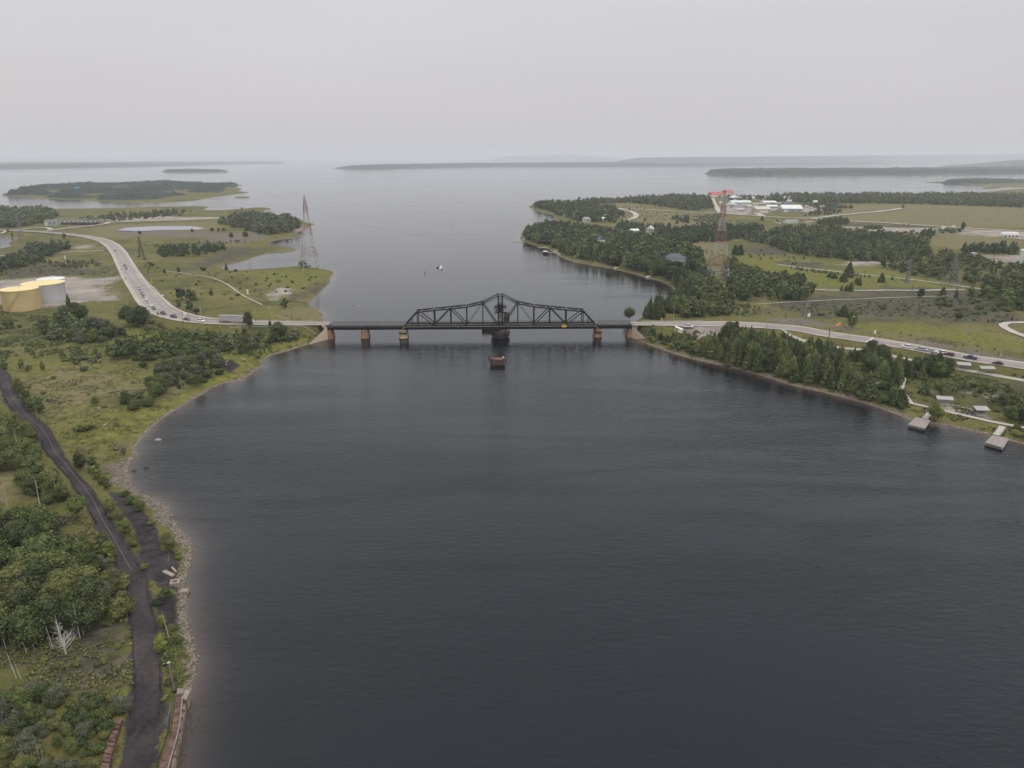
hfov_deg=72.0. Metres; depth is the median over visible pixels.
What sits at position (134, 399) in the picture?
shrub
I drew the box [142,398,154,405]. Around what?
shrub
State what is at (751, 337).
conifer tree
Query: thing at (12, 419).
broadleaf tree
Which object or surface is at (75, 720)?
shrub
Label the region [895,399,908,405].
shrub
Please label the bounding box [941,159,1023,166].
hills
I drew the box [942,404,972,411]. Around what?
stone wall
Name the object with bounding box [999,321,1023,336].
path
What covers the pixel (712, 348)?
conifer tree
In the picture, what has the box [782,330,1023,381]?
path
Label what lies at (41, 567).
broadleaf tree
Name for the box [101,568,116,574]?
shrub
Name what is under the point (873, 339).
road wear
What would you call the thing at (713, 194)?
building
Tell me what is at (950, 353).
suv
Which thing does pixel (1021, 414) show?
broadleaf tree
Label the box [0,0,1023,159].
sky
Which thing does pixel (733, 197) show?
building
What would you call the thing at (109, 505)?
broadleaf tree
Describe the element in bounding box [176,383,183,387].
shrub
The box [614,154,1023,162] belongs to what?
hills
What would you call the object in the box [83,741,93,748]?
shrub
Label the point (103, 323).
broadleaf tree
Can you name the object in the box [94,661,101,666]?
shrub
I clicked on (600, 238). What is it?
building
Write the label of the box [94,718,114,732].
shrub
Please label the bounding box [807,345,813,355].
conifer tree
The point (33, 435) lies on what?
broadleaf tree
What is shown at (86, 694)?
shrub
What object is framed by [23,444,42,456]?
broadleaf tree
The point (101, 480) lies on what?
shrub
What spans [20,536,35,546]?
broadleaf tree
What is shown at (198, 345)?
broadleaf tree
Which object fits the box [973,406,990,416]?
interpretive shelter
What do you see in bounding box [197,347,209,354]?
broadleaf tree
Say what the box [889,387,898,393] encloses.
shrub
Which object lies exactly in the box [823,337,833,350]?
conifer tree
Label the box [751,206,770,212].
building
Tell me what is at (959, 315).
broadleaf tree
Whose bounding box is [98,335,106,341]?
shrub
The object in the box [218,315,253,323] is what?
semi trailer truck
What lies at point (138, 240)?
pylon
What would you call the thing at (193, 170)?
woodland
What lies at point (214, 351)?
broadleaf tree
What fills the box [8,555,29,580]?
broadleaf tree
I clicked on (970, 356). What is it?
pickup truck
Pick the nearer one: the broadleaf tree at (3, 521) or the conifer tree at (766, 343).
the broadleaf tree at (3, 521)
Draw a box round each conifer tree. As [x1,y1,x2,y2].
[66,294,70,304]
[72,306,81,319]
[644,301,649,317]
[645,304,652,318]
[649,300,664,319]
[655,293,662,305]
[673,271,679,285]
[675,295,683,313]
[681,293,688,304]
[699,333,710,348]
[701,337,709,355]
[706,336,718,358]
[714,343,724,359]
[723,342,738,366]
[734,245,740,254]
[735,338,745,358]
[735,349,743,366]
[739,244,744,254]
[741,347,754,369]
[747,332,754,343]
[752,342,759,360]
[752,347,766,372]
[762,337,772,347]
[765,353,778,372]
[773,334,783,348]
[774,354,785,376]
[777,338,783,351]
[781,331,787,338]
[783,340,790,352]
[787,355,797,376]
[788,365,801,382]
[789,340,794,351]
[793,343,798,354]
[796,343,804,356]
[796,353,803,370]
[801,358,807,374]
[801,362,815,384]
[803,352,815,368]
[803,356,811,371]
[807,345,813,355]
[813,357,823,383]
[817,339,822,353]
[819,351,831,364]
[820,346,825,354]
[820,364,831,386]
[821,356,829,374]
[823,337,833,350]
[824,366,837,388]
[833,352,840,369]
[835,347,841,359]
[836,304,849,316]
[836,354,846,375]
[836,362,847,391]
[839,271,848,281]
[844,261,854,277]
[844,370,853,391]
[847,364,853,373]
[847,371,860,394]
[848,281,853,291]
[850,346,857,361]
[855,370,878,400]
[857,276,861,285]
[865,351,877,370]
[873,360,890,378]
[877,272,885,282]
[877,350,885,359]
[882,365,890,380]
[885,350,892,364]
[886,392,896,406]
[887,377,892,390]
[890,364,896,378]
[891,352,902,366]
[892,361,900,374]
[893,363,904,381]
[893,367,902,384]
[895,357,904,372]
[898,388,908,401]
[904,357,908,368]
[904,360,917,378]
[917,363,926,379]
[928,351,944,375]
[929,359,938,376]
[939,286,945,295]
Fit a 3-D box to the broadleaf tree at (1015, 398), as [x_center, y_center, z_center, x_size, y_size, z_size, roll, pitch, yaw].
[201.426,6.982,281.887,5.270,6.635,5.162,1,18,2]
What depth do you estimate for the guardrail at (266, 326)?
399.64 m
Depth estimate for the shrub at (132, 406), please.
280.68 m
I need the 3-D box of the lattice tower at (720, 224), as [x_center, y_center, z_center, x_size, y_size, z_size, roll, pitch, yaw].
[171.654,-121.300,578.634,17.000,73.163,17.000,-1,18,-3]
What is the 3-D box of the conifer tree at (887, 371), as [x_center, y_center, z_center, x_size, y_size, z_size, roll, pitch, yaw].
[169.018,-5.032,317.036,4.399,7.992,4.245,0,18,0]
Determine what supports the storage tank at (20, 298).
on the ground at (94, 293)
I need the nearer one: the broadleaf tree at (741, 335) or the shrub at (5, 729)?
the shrub at (5, 729)
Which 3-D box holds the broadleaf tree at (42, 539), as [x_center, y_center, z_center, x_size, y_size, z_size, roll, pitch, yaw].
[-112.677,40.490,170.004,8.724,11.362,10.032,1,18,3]
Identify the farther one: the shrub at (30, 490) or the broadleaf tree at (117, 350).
the broadleaf tree at (117, 350)
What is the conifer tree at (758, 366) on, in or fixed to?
on the ground at (94, 293)
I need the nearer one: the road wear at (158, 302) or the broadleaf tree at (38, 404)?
the broadleaf tree at (38, 404)
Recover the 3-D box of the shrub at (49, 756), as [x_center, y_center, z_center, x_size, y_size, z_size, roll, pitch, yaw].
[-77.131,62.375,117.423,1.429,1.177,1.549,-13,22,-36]
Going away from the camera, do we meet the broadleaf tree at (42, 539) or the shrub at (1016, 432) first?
the broadleaf tree at (42, 539)
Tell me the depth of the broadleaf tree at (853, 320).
413.08 m
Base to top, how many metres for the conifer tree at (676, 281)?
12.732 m
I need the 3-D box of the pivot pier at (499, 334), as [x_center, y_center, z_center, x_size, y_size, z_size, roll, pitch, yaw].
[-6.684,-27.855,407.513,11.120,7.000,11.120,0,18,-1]
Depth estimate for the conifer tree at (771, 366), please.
334.06 m
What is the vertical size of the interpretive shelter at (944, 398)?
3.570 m
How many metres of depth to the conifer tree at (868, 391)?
296.73 m
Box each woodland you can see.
[7,179,237,199]
[163,168,225,171]
[706,166,1023,174]
[943,178,1023,183]
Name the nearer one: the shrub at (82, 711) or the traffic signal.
the shrub at (82, 711)
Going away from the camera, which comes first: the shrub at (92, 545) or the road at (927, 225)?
the shrub at (92, 545)
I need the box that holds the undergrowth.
[0,206,1023,767]
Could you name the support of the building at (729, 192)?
on the ground at (94, 293)
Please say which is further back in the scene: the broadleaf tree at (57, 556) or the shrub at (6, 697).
the broadleaf tree at (57, 556)
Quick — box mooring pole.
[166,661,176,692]
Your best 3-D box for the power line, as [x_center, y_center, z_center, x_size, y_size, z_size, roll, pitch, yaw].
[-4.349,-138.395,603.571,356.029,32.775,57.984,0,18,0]
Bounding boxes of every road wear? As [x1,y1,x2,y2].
[15,230,314,323]
[24,230,315,322]
[716,324,1023,366]
[742,323,1019,363]
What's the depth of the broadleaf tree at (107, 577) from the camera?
163.76 m
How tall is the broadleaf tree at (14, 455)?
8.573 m
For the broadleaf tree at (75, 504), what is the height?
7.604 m
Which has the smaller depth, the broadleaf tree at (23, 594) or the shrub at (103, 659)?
the shrub at (103, 659)
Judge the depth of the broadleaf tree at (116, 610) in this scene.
152.15 m
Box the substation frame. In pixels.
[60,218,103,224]
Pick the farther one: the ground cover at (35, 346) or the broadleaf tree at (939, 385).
the ground cover at (35, 346)
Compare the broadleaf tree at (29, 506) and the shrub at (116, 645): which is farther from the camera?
the broadleaf tree at (29, 506)
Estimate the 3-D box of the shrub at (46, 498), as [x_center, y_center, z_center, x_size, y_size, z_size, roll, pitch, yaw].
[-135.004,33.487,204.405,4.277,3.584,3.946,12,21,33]
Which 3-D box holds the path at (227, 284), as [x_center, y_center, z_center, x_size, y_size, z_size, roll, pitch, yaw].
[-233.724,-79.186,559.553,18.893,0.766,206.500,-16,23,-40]
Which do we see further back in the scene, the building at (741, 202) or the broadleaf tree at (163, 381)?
the building at (741, 202)
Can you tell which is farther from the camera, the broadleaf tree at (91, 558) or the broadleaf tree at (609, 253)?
the broadleaf tree at (609, 253)
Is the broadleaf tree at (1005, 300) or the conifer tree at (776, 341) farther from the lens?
the broadleaf tree at (1005, 300)
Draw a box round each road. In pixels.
[0,229,329,324]
[1,227,51,232]
[46,218,211,230]
[618,208,638,219]
[620,208,718,212]
[630,322,1023,367]
[711,198,902,217]
[812,218,1022,230]
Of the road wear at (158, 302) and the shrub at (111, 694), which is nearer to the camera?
the shrub at (111, 694)
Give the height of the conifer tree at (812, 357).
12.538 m
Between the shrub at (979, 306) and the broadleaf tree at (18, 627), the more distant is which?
the shrub at (979, 306)
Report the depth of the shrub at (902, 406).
285.02 m
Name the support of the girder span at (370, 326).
on the bridge pier at (403, 333)
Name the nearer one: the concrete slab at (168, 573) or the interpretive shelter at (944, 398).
the concrete slab at (168, 573)
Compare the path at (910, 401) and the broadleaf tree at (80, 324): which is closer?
the path at (910, 401)
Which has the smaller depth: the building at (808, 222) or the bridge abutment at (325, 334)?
the bridge abutment at (325, 334)
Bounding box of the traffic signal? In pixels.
[828,322,840,337]
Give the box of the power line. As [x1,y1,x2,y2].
[333,209,711,241]
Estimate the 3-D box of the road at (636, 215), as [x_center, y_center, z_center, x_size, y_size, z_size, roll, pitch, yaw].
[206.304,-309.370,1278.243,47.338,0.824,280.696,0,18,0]
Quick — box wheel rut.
[8,386,131,569]
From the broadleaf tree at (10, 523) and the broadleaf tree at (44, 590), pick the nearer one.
the broadleaf tree at (44, 590)
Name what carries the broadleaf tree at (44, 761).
on the ground at (94, 293)
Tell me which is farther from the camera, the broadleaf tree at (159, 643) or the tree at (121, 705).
the broadleaf tree at (159, 643)
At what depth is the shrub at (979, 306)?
469.26 m
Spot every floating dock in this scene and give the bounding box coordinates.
[908,410,931,430]
[985,425,1008,450]
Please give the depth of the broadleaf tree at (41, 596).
148.27 m
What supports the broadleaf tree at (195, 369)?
on the ground at (94, 293)
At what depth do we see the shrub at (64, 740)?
120.07 m
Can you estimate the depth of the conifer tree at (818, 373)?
316.63 m
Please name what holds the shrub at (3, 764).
on the ground at (94, 293)
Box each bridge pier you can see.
[361,330,370,338]
[399,327,408,338]
[592,326,601,337]
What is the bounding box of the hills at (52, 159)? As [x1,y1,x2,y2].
[0,158,285,160]
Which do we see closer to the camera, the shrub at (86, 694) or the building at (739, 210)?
the shrub at (86, 694)
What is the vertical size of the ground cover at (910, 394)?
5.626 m
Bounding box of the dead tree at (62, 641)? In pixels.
[52,621,74,654]
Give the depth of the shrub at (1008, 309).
462.39 m
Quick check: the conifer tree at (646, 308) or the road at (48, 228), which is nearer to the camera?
the conifer tree at (646, 308)
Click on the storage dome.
(1003, 234)
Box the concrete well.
[169,578,180,586]
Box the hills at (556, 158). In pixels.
[489,155,626,160]
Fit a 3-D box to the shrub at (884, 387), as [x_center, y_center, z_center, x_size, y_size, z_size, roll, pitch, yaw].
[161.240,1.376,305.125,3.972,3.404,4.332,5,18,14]
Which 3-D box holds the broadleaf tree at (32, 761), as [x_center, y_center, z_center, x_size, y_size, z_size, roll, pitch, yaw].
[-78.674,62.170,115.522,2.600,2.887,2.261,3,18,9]
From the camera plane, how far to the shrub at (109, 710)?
125.98 m
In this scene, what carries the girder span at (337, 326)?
on the bridge pier at (365, 334)
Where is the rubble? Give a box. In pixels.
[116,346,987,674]
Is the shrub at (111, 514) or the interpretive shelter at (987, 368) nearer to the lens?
the shrub at (111, 514)
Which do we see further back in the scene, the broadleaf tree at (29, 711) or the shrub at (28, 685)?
the shrub at (28, 685)
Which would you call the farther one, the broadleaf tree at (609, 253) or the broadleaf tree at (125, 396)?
the broadleaf tree at (609, 253)
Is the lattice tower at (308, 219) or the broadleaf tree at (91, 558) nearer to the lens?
the broadleaf tree at (91, 558)
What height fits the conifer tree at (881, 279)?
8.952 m
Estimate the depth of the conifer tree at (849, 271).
593.80 m
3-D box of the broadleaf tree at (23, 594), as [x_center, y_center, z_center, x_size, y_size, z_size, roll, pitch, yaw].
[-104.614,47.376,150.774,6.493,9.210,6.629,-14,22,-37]
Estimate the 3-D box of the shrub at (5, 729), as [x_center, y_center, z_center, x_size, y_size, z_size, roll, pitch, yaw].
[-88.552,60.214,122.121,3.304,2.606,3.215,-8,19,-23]
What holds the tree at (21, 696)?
on the ground at (94, 293)
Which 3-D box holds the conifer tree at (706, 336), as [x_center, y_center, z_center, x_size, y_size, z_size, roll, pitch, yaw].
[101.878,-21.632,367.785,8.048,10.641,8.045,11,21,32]
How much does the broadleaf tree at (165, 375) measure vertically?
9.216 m
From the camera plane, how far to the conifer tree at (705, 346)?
362.53 m
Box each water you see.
[0,160,1023,767]
[117,226,205,231]
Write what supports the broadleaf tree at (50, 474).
on the ground at (94, 293)
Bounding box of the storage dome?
[999,232,1006,236]
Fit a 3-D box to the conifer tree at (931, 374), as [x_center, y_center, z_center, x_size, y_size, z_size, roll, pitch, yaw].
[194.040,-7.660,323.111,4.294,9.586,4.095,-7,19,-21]
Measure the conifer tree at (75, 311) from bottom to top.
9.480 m
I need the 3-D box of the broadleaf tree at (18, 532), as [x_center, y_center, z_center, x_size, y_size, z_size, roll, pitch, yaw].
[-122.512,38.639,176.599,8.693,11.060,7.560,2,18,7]
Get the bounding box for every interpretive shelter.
[935,395,953,403]
[956,361,971,369]
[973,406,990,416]
[978,366,995,373]
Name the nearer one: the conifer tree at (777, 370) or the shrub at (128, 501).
the shrub at (128, 501)
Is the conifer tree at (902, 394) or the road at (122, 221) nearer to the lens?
the conifer tree at (902, 394)
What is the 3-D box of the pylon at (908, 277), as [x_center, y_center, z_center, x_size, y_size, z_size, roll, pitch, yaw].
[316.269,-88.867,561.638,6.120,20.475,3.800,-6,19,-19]
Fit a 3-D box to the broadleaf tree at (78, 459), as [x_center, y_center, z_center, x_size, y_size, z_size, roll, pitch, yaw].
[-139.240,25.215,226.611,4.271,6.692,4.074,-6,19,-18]
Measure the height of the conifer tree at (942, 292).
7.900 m
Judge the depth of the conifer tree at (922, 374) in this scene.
317.96 m
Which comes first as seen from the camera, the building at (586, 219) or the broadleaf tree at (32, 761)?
the broadleaf tree at (32, 761)
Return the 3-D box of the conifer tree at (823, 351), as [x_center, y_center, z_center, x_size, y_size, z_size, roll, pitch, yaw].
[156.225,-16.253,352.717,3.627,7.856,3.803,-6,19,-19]
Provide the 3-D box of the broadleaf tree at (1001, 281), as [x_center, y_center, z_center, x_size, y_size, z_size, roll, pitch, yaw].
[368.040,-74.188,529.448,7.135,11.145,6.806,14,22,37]
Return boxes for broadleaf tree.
[0,411,21,429]
[0,413,7,421]
[0,420,14,432]
[0,425,15,443]
[0,430,11,439]
[0,442,13,451]
[0,452,6,468]
[0,515,8,538]
[0,535,17,568]
[0,566,17,596]
[0,606,13,645]
[0,699,11,717]
[0,742,14,759]
[1,446,26,470]
[2,517,40,547]
[3,507,30,527]
[4,580,37,610]
[4,583,38,615]
[5,520,26,527]
[5,604,47,649]
[6,546,45,568]
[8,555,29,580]
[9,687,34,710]
[11,377,26,393]
[11,468,34,494]
[11,753,31,767]
[12,731,40,754]
[13,557,62,591]
[14,420,34,437]
[17,437,39,456]
[20,390,30,404]
[20,455,44,476]
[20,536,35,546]
[21,701,37,721]
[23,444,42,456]
[23,504,35,510]
[24,431,39,443]
[24,530,61,552]
[25,396,41,411]
[25,755,40,767]
[26,446,44,460]
[26,504,60,521]
[28,509,55,533]
[28,510,56,521]
[29,473,55,492]
[29,596,67,637]
[31,743,46,757]
[32,593,61,610]
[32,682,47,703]
[33,399,44,412]
[33,721,45,734]
[35,548,81,576]
[35,583,54,601]
[36,317,49,327]
[36,757,50,766]
[37,467,63,485]
[39,361,44,370]
[40,481,53,495]
[40,568,59,585]
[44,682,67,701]
[46,566,79,596]
[47,519,62,536]
[50,483,66,499]
[50,533,88,556]
[51,734,61,746]
[53,586,76,607]
[54,484,70,500]
[56,305,68,315]
[56,597,103,634]
[61,307,70,314]
[62,737,79,754]
[64,495,88,517]
[66,302,79,313]
[67,562,83,569]
[67,575,110,607]
[69,539,90,564]
[71,452,85,470]
[73,564,106,587]
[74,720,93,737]
[75,330,86,343]
[76,306,88,317]
[76,320,86,329]
[78,758,93,767]
[81,550,102,570]
[85,317,97,326]
[87,328,99,341]
[88,586,109,618]
[90,396,100,403]
[95,531,108,546]
[97,319,110,327]
[97,554,108,569]
[99,540,116,556]
[100,499,117,512]
[100,574,110,582]
[101,326,114,337]
[101,581,114,596]
[106,568,119,578]
[106,597,128,620]
[109,577,123,591]
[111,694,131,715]
[112,346,122,356]
[113,512,123,521]
[115,590,136,614]
[116,305,129,324]
[118,522,131,536]
[119,390,131,404]
[123,308,135,323]
[125,312,135,326]
[129,343,138,355]
[132,305,151,327]
[135,319,147,325]
[143,376,152,386]
[147,380,162,397]
[153,362,163,374]
[153,366,162,374]
[153,376,167,388]
[153,634,166,652]
[156,614,166,626]
[157,587,172,600]
[158,371,171,390]
[159,358,174,366]
[160,532,170,540]
[162,364,175,373]
[162,538,177,551]
[171,371,181,383]
[175,354,189,371]
[182,338,193,345]
[185,349,192,355]
[189,354,196,368]
[189,364,202,374]
[190,374,203,385]
[192,358,199,364]
[193,307,199,314]
[193,354,204,369]
[194,342,202,349]
[196,351,207,361]
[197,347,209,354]
[206,350,211,363]
[210,349,220,358]
[210,352,225,367]
[239,335,252,352]
[242,311,253,327]
[269,321,288,336]
[606,250,615,259]
[624,307,634,317]
[640,257,651,267]
[656,262,668,273]
[665,294,682,311]
[668,291,679,298]
[672,260,685,268]
[688,287,699,296]
[689,260,696,270]
[699,300,708,309]
[719,324,741,338]
[738,332,748,343]
[743,340,760,355]
[758,348,777,363]
[779,359,791,376]
[847,310,858,327]
[856,347,873,357]
[860,351,872,361]
[862,356,877,370]
[867,340,878,350]
[876,344,891,355]
[907,356,923,371]
[917,288,925,296]
[923,352,937,372]
[926,403,945,420]
[930,361,948,378]
[932,379,950,393]
[940,388,949,395]
[943,358,955,375]
[955,312,963,321]
[980,279,993,288]
[995,393,1012,407]
[998,278,1006,288]
[998,295,1012,308]
[1001,405,1020,420]
[1009,394,1022,403]
[1017,406,1023,420]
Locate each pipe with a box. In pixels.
[157,714,170,767]
[166,702,171,727]
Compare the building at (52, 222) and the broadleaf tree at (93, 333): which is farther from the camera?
the building at (52, 222)
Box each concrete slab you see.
[162,569,174,576]
[179,588,189,594]
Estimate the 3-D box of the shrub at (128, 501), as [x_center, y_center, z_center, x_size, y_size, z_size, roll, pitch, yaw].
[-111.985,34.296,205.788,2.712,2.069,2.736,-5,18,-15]
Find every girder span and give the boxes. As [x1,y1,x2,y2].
[326,321,365,329]
[364,321,403,329]
[597,320,632,328]
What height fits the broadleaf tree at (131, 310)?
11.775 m
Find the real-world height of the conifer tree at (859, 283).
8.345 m
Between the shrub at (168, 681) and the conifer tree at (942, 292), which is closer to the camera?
the shrub at (168, 681)
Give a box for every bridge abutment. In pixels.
[310,325,334,343]
[625,325,644,338]
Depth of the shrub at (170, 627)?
151.29 m
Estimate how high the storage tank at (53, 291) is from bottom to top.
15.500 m
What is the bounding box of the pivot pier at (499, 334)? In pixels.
[491,329,509,338]
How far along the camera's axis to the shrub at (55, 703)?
127.71 m
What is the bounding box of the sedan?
[992,361,1003,364]
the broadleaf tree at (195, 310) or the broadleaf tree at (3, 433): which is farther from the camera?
the broadleaf tree at (195, 310)
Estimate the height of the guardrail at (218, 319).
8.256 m
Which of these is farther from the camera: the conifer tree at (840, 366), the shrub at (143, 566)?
the conifer tree at (840, 366)
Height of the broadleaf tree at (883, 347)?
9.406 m
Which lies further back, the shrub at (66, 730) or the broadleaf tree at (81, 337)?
the broadleaf tree at (81, 337)
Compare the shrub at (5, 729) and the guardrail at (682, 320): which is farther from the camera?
the guardrail at (682, 320)
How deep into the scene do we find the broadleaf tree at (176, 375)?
312.95 m
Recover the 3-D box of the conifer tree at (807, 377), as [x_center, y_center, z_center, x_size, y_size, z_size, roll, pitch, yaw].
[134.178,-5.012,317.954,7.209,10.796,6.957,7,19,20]
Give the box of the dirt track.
[0,367,159,767]
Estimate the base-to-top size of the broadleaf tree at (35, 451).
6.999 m
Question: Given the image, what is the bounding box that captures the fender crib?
[488,356,504,365]
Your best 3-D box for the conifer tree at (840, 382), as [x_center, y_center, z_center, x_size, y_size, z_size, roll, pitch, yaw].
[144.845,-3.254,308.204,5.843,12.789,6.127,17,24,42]
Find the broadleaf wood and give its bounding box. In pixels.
[0,191,1023,720]
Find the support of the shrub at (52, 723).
on the ground at (94, 293)
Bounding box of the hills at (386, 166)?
[333,162,890,168]
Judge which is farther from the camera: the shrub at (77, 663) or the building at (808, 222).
the building at (808, 222)
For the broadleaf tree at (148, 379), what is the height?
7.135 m
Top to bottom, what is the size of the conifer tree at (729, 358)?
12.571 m
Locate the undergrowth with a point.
(266, 344)
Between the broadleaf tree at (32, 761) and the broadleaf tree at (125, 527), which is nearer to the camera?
the broadleaf tree at (32, 761)
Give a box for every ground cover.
[0,311,310,359]
[0,358,224,464]
[0,515,133,767]
[155,633,188,749]
[683,331,1023,433]
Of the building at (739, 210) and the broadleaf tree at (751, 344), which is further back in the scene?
the building at (739, 210)
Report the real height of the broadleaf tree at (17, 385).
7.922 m
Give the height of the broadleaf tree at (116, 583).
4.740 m
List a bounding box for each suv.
[901,344,911,347]
[914,346,925,350]
[943,352,954,355]
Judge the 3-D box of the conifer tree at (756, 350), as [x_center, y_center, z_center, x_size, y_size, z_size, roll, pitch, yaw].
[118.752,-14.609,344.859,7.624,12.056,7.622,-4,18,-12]
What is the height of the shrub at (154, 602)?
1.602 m
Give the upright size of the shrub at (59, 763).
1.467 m
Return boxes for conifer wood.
[90,192,1023,418]
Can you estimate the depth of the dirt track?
150.63 m
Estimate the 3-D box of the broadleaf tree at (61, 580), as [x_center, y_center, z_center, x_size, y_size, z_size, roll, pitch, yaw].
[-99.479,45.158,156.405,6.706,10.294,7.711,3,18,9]
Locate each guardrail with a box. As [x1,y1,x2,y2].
[138,269,323,328]
[229,326,315,333]
[636,320,703,328]
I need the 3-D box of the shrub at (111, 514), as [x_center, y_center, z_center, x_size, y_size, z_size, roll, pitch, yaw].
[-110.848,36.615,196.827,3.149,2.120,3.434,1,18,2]
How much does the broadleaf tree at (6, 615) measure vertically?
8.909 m
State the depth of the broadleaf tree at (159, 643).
142.86 m
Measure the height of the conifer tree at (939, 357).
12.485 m
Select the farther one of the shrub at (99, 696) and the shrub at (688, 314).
the shrub at (688, 314)
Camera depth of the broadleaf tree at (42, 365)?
332.74 m
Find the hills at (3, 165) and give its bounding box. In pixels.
[0,161,284,168]
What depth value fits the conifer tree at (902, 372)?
314.17 m
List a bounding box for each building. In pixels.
[43,220,60,225]
[582,217,590,221]
[597,236,605,242]
[646,225,653,232]
[663,253,685,265]
[707,192,722,196]
[721,190,733,194]
[726,202,735,206]
[729,195,742,199]
[729,200,750,204]
[734,208,744,211]
[750,203,766,205]
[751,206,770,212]
[759,201,776,204]
[765,205,777,207]
[778,205,802,211]
[782,202,794,204]
[783,220,797,222]
[803,221,814,223]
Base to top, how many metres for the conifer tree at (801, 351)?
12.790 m
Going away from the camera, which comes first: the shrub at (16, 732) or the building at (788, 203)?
the shrub at (16, 732)
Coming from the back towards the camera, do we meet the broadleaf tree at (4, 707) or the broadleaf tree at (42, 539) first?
the broadleaf tree at (42, 539)
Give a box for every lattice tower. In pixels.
[299,195,322,269]
[707,190,729,277]
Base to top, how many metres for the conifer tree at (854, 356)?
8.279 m
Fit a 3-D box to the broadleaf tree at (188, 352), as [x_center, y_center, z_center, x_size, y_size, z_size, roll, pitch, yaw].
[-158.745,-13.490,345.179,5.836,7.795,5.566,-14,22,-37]
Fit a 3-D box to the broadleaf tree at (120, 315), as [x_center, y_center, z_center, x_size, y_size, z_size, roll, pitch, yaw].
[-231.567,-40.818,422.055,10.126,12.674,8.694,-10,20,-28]
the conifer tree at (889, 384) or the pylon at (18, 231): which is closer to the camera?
the conifer tree at (889, 384)
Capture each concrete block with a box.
[177,688,183,696]
[183,689,190,708]
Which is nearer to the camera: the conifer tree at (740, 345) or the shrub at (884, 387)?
the shrub at (884, 387)
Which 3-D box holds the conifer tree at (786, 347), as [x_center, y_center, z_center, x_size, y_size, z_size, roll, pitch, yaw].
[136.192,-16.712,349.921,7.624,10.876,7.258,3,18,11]
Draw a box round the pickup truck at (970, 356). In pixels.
[963,354,977,359]
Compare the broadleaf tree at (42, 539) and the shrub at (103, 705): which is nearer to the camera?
the shrub at (103, 705)
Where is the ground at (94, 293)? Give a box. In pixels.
[0,171,1023,767]
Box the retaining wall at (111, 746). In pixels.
[101,717,123,767]
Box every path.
[169,271,262,304]
[761,296,929,303]
[778,264,913,279]
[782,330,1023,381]
[815,289,962,290]
[876,382,1023,427]
[914,279,980,288]
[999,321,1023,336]
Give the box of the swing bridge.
[403,293,596,333]
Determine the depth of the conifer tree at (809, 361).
321.77 m
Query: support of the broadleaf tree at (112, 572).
on the ground at (94, 293)
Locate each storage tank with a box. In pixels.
[0,286,42,311]
[20,279,66,303]
[36,276,67,292]
[1019,249,1023,263]
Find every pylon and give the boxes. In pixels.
[15,213,23,238]
[136,237,145,257]
[904,260,911,283]
[939,254,961,286]
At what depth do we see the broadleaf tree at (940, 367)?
317.67 m
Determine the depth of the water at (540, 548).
196.63 m
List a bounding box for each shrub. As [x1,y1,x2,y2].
[0,591,6,601]
[0,688,15,702]
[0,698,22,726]
[0,723,10,735]
[0,734,11,744]
[0,760,9,767]
[10,714,27,730]
[10,726,23,735]
[11,680,25,692]
[12,752,25,760]
[20,679,37,689]
[20,726,35,734]
[21,486,40,495]
[29,717,40,724]
[35,708,45,716]
[36,727,49,736]
[37,762,58,767]
[39,493,53,503]
[41,695,48,704]
[45,708,55,717]
[45,754,52,760]
[46,698,63,708]
[46,716,60,729]
[49,663,60,669]
[53,757,65,767]
[57,721,72,730]
[60,723,73,736]
[61,712,72,720]
[61,736,72,745]
[62,759,78,767]
[64,697,75,707]
[66,704,79,717]
[70,715,83,726]
[71,421,94,430]
[72,660,81,666]
[74,734,87,746]
[77,708,86,716]
[78,750,88,757]
[80,366,88,370]
[81,691,89,698]
[83,711,100,725]
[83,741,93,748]
[84,700,98,711]
[87,542,99,551]
[87,689,106,702]
[88,741,106,754]
[93,707,105,717]
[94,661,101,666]
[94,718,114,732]
[95,702,109,711]
[97,476,106,483]
[97,728,111,739]
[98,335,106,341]
[98,725,114,733]
[99,654,108,663]
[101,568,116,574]
[101,705,114,720]
[105,689,119,700]
[107,510,119,518]
[113,643,121,648]
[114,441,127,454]
[114,520,122,526]
[119,573,129,588]
[120,491,130,496]
[124,498,132,503]
[127,397,141,404]
[127,402,141,409]
[127,537,137,545]
[131,389,144,397]
[131,498,140,504]
[132,503,143,511]
[138,362,146,366]
[139,563,148,569]
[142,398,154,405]
[151,598,160,605]
[159,329,167,336]
[164,675,176,685]
[165,624,176,631]
[169,334,178,337]
[172,635,183,642]
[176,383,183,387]
[201,369,213,377]
[215,369,224,374]
[685,312,691,316]
[877,382,886,388]
[878,393,888,402]
[880,384,888,390]
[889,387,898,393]
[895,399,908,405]
[899,403,906,408]
[968,382,977,386]
[975,304,984,308]
[984,384,991,388]
[992,406,1001,411]
[1004,306,1013,311]
[1011,429,1021,435]
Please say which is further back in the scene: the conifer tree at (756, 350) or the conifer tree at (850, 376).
the conifer tree at (756, 350)
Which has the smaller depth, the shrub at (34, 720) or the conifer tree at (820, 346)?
the shrub at (34, 720)
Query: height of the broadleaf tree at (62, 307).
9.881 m
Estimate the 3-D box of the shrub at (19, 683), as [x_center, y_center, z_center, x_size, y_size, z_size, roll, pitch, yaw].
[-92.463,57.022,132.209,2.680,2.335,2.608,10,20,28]
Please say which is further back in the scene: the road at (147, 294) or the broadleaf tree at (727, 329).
the road at (147, 294)
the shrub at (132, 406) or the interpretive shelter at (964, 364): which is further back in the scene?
the interpretive shelter at (964, 364)
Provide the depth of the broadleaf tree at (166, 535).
183.93 m
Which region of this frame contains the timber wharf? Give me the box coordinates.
[159,696,186,767]

